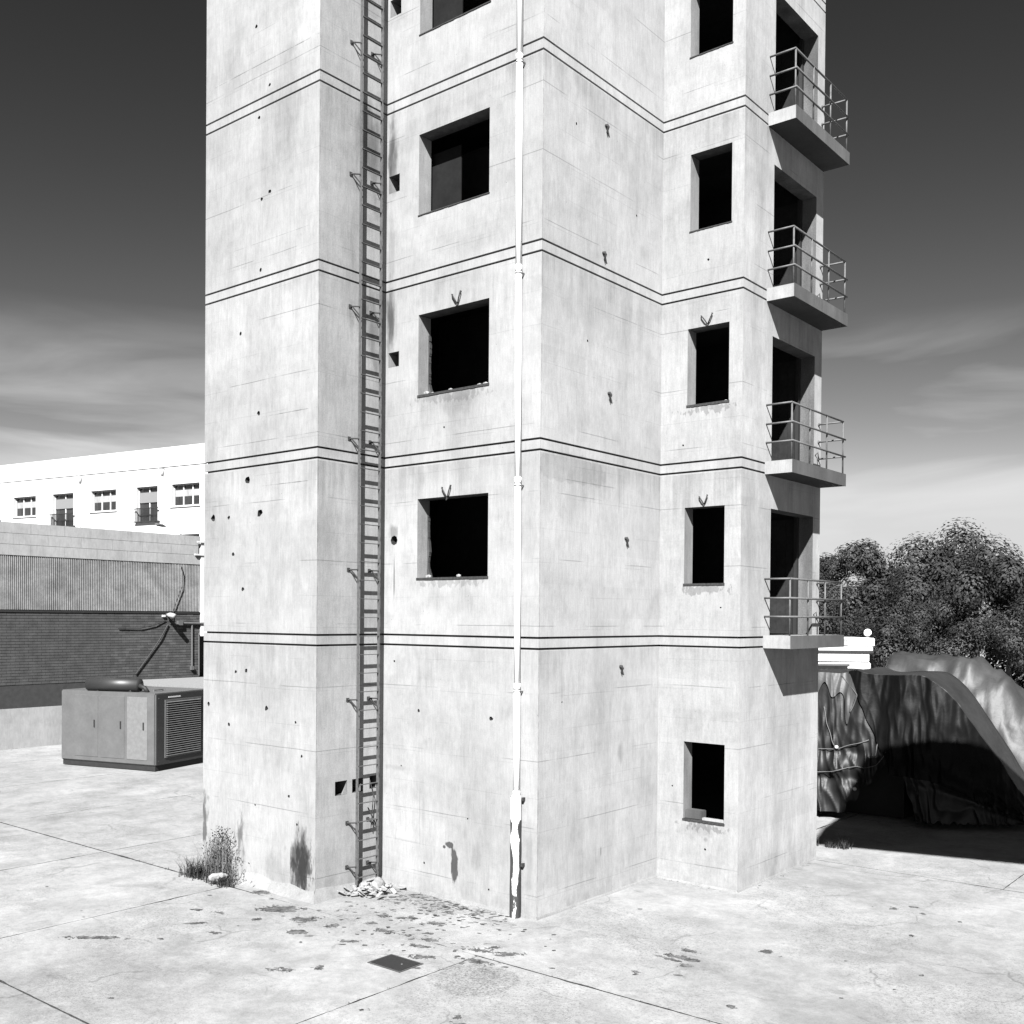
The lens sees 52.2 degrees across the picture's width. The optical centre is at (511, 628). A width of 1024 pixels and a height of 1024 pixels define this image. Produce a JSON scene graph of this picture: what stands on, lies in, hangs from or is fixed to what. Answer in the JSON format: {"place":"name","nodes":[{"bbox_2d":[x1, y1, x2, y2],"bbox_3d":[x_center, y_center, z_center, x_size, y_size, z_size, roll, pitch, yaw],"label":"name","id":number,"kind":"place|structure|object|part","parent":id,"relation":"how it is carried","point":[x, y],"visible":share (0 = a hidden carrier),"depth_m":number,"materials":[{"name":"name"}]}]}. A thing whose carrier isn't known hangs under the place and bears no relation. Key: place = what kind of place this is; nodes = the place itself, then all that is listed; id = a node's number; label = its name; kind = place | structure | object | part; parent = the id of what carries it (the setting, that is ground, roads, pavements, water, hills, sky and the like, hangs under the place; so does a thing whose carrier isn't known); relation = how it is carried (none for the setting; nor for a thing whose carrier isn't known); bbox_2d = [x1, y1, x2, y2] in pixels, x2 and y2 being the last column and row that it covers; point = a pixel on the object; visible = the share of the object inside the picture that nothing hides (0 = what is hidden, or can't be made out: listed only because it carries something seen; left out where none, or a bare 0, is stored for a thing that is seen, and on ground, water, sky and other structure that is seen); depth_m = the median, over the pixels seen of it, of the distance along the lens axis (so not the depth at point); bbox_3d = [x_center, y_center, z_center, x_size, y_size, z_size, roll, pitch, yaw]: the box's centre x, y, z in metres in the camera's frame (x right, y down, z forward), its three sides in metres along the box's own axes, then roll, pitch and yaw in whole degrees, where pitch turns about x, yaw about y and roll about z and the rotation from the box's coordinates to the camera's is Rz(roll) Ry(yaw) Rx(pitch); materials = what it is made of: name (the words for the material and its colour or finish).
{"place":"outdoors","nodes":[
{"label":"outdoors","id":0,"kind":"place"},
{"bbox_2d":[0,521,206,749],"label":"brick building","id":1,"kind":"structure","parent":0,"point":[79,606],"depth_m":37.09,"materials":[{"name":"brick"}]},
{"bbox_2d":[162,613,176,617],"bbox_3d":[-12.924,-0.502,39.408,0.619,0.212,0.223,1,1,28],"label":"wall floodlight","id":2,"kind":"object","parent":1,"relation":"attached to","point":[171,615],"depth_m":39.29,"materials":[{"name":"metal"}]},
{"bbox_2d":[155,523,181,534],"bbox_3d":[-13.041,-3.759,39.721,0.178,0.433,1.232,1,1,39],"label":"street lamp","id":3,"kind":"object","parent":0,"point":[161,525],"visible":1,"depth_m":39.56,"materials":[{"name":"white metal"}]},
{"bbox_2d":[0,744,1023,1023],"bbox_3d":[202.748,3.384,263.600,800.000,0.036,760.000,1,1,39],"label":"ground","id":4,"kind":"structure","parent":0,"point":[894,920],"depth_m":14.83,"materials":[{"name":"concrete"}]},
{"bbox_2d":[0,443,207,540],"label":"white building","id":5,"kind":"structure","parent":4,"relation":"on","point":[142,490],"depth_m":67.97,"materials":[{"name":"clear paint"}]},
{"bbox_2d":[12,496,36,517],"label":"window","id":6,"kind":"structure","parent":5,"relation":"in","point":[25,506],"depth_m":73.13,"materials":[{"name":"white glass"}]},
{"bbox_2d":[49,493,73,526],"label":"window","id":7,"kind":"structure","parent":5,"relation":"in","point":[63,516],"depth_m":70.88,"materials":[{"name":"white glass"}]},
{"bbox_2d":[89,490,116,512],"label":"window","id":8,"kind":"structure","parent":5,"relation":"in","point":[104,501],"depth_m":68.88,"materials":[{"name":"white glass"}]},
{"bbox_2d":[133,486,159,522],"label":"window","id":9,"kind":"structure","parent":5,"relation":"in","point":[148,496],"depth_m":66.58,"materials":[{"name":"white glass"}]},
{"bbox_2d":[169,483,200,507],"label":"window","id":10,"kind":"structure","parent":5,"relation":"in","point":[185,495],"depth_m":64.96,"materials":[{"name":"white glass"}]},
{"bbox_2d":[62,677,203,770],"bbox_3d":[-11.482,2.780,31.926,3.660,2.648,2.546,1,1,23],"label":"generator","id":11,"kind":"object","parent":4,"relation":"on","point":[130,723],"visible":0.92,"depth_m":30.88,"materials":[{"name":"grey paint"}]},
{"bbox_2d":[75,694,97,756],"bbox_3d":[-12.702,2.887,31.154,0.900,1.830,0.016,1,1,23],"label":"side door","id":12,"kind":"structure","parent":11,"relation":"in","point":[86,706],"depth_m":31.14,"materials":[{"name":"paint"}]},
{"bbox_2d":[100,695,123,758],"bbox_3d":[-11.778,2.898,30.771,0.900,1.830,0.016,1,1,23],"label":"side door","id":13,"kind":"structure","parent":11,"relation":"in","point":[112,707],"depth_m":30.76,"materials":[{"name":"paint"}]},
{"bbox_2d":[127,697,146,760],"bbox_3d":[-10.924,2.909,30.417,0.750,1.830,0.016,1,1,23],"label":"side door","id":14,"kind":"structure","parent":11,"relation":"in","point":[136,706],"depth_m":30.41,"materials":[{"name":"grey metal"}]},
{"bbox_2d":[143,677,203,688],"bbox_3d":[-6.949,3.078,36.451,13.580,2.205,7.140,1,1,39],"label":"annex","id":15,"kind":"object","parent":4,"relation":"on","point":[193,682],"depth_m":37.27,"materials":[{"name":"concrete"}]},
{"bbox_2d":[176,826,251,887],"bbox_3d":[-5.084,3.822,17.924,1.869,1.004,0.755,1,1,39],"label":"weed clump","id":16,"kind":"object","parent":4,"relation":"on","point":[195,871],"visible":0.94,"depth_m":18.02,"materials":[{"name":"grey plant"}]},
{"bbox_2d":[208,873,228,882],"bbox_3d":[-4.987,4.246,17.751,0.347,0.207,0.177,0,1,-23],"label":"stone","id":17,"kind":"object","parent":4,"relation":"on","point":[211,877],"visible":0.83,"depth_m":17.67,"materials":[{"name":"white stone"}]},
{"bbox_2d":[337,882,405,896],"bbox_3d":[-2.233,4.292,17.113,0.867,0.172,1.081,1,1,39],"label":"rubble pile","id":18,"kind":"object","parent":4,"relation":"on","point":[364,888],"visible":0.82,"depth_m":17.12,"materials":[{"name":"concrete"}]},
{"bbox_2d":[371,876,384,889],"bbox_3d":[-2.213,4.226,17.306,0.183,0.175,0.425,0,1,4],"label":"stone","id":19,"kind":"object","parent":18,"relation":"on","point":[377,882],"visible":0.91,"depth_m":17.19,"materials":[{"name":"white stone"}]},
{"bbox_2d":[367,954,423,972],"bbox_3d":[-1.532,4.387,13.715,0.600,0.024,0.440,1,1,39],"label":"inspection cover","id":20,"kind":"object","parent":4,"relation":"on","point":[395,963],"visible":1,"depth_m":13.68,"materials":[{"name":"metal"}]},
{"bbox_2d":[129,858,808,1021],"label":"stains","id":21,"kind":"object","parent":4,"relation":"on","point":[406,890],"visible":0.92,"depth_m":16.68,"materials":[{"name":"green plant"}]},
{"bbox_2d":[201,0,849,920],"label":"concrete tower","id":22,"kind":"structure","parent":4,"relation":"on","point":[521,316],"depth_m":17.40,"materials":[{"name":"concrete"}]},
{"bbox_2d":[685,808,705,819],"bbox_3d":[3.171,3.199,18.023,0.315,0.152,0.180,1,1,39],"label":"brick","id":23,"kind":"object","parent":22,"relation":"on","point":[694,813],"visible":1,"depth_m":17.95,"materials":[{"name":"grey brick"}]},
{"bbox_2d":[702,817,723,822],"bbox_3d":[3.442,3.261,17.776,0.420,0.037,0.080,1,1,39],"label":"window sill","id":24,"kind":"structure","parent":22,"relation":"on","point":[712,820],"depth_m":17.75,"materials":[{"name":"concrete"}]},
{"bbox_2d":[769,517,798,633],"bbox_3d":[4.479,-1.001,19.397,0.985,2.210,1.790,1,1,39],"label":"door","id":25,"kind":"structure","parent":22,"relation":"in","point":[784,539],"depth_m":19.91,"materials":[{"name":"grey metal"}]},
{"bbox_2d":[771,358,800,460],"bbox_3d":[4.503,-3.999,19.365,0.985,2.210,1.790,1,1,39],"label":"door","id":26,"kind":"structure","parent":22,"relation":"in","point":[786,376],"depth_m":19.87,"materials":[{"name":"grey metal"}]},
{"bbox_2d":[773,199,802,286],"bbox_3d":[4.526,-6.973,19.334,0.985,2.210,1.790,1,1,39],"label":"door","id":27,"kind":"structure","parent":22,"relation":"in","point":[791,214],"depth_m":19.84,"materials":[{"name":"grey metal"}]},
{"bbox_2d":[775,39,803,110],"bbox_3d":[4.550,-9.973,19.302,0.985,2.210,1.790,1,1,39],"label":"door","id":28,"kind":"structure","parent":22,"relation":"in","point":[784,61],"depth_m":19.80,"materials":[{"name":"grey metal"}]},
{"bbox_2d":[816,832,853,849],"bbox_3d":[6.331,4.216,20.966,1.042,0.334,0.444,1,1,26],"label":"weed","id":29,"kind":"object","parent":4,"relation":"on","point":[843,846],"visible":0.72,"depth_m":20.87,"materials":[{"name":"grey plant"}]},
{"bbox_2d":[819,552,870,632],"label":"tree","id":30,"kind":"object","parent":4,"relation":"on","point":[826,564],"visible":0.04,"depth_m":57.59,"materials":[{"name":"grey plant"}]},
{"bbox_2d":[818,637,874,668],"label":"building","id":31,"kind":"structure","parent":4,"relation":"on","point":[854,652],"depth_m":31.52,"materials":[{"name":"metal"}]},
{"bbox_3d":[9.584,1.191,31.534,1.220,0.270,0.040,0,1,0],"label":"window","id":32,"kind":"part","parent":31,"relation":"part of","materials":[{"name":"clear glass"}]},
{"bbox_2d":[819,580,876,641],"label":"tree","id":33,"kind":"object","parent":4,"relation":"on","point":[832,626],"visible":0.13,"depth_m":51.38,"materials":[{"name":"grey plant"}]},
{"bbox_2d":[821,531,955,652],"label":"tree","id":34,"kind":"object","parent":4,"relation":"on","point":[869,565],"visible":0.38,"depth_m":54.24,"materials":[{"name":"grey plant"}]},
{"bbox_2d":[850,584,987,667],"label":"tree","id":35,"kind":"object","parent":4,"relation":"on","point":[910,633],"visible":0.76,"depth_m":49.05,"materials":[{"name":"grey plant"}]},
{"bbox_2d":[817,667,1023,825],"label":"covered stack","id":36,"kind":"object","parent":4,"relation":"on","point":[931,747],"visible":0.67,"depth_m":23.24,"materials":[{"name":"black fabric"}]},
{"bbox_2d":[869,651,1023,770],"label":"covered heap","id":37,"kind":"object","parent":4,"relation":"on","point":[998,694],"visible":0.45,"depth_m":25.45,"materials":[{"name":"grey fabric"}]},
{"bbox_2d":[876,517,1023,657],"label":"tree","id":38,"kind":"object","parent":4,"relation":"on","point":[977,579],"visible":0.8,"depth_m":49.95,"materials":[{"name":"grey plant"}]},
{"bbox_2d":[882,641,1023,688],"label":"hedge","id":39,"kind":"object","parent":4,"relation":"on","point":[1020,681],"depth_m":56.46,"materials":[{"name":"grey plant"}]},
{"bbox_2d":[946,590,1023,681],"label":"tree","id":40,"kind":"object","parent":4,"relation":"on","point":[1004,637],"visible":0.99,"depth_m":47.47,"materials":[{"name":"grey plant"}]},
{"bbox_2d":[0,0,1023,626],"label":"sky","id":41,"kind":"structure","parent":0,"point":[103,125],"materials":[{"name":"grey"}]},
{"bbox_2d":[819,568,846,619],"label":"tree","id":42,"kind":"object","parent":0,"point":[821,586],"visible":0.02,"depth_m":54.38,"materials":[{"name":"grey plant"}]},
{"bbox_2d":[864,629,871,637],"bbox_3d":[10.885,2.156,32.022,0.230,4.291,0.230,1,1,39],"label":"globe lamp","id":43,"kind":"object","parent":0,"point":[867,633],"visible":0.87,"depth_m":31.93,"materials":[{"name":"white glass"}]},
{"bbox_2d":[883,633,1023,680],"bbox_3d":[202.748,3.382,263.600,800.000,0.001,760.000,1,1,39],"label":"ground","id":44,"kind":"structure","parent":0,"point":[980,655],"depth_m":141.24,"materials":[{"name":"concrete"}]}
]}

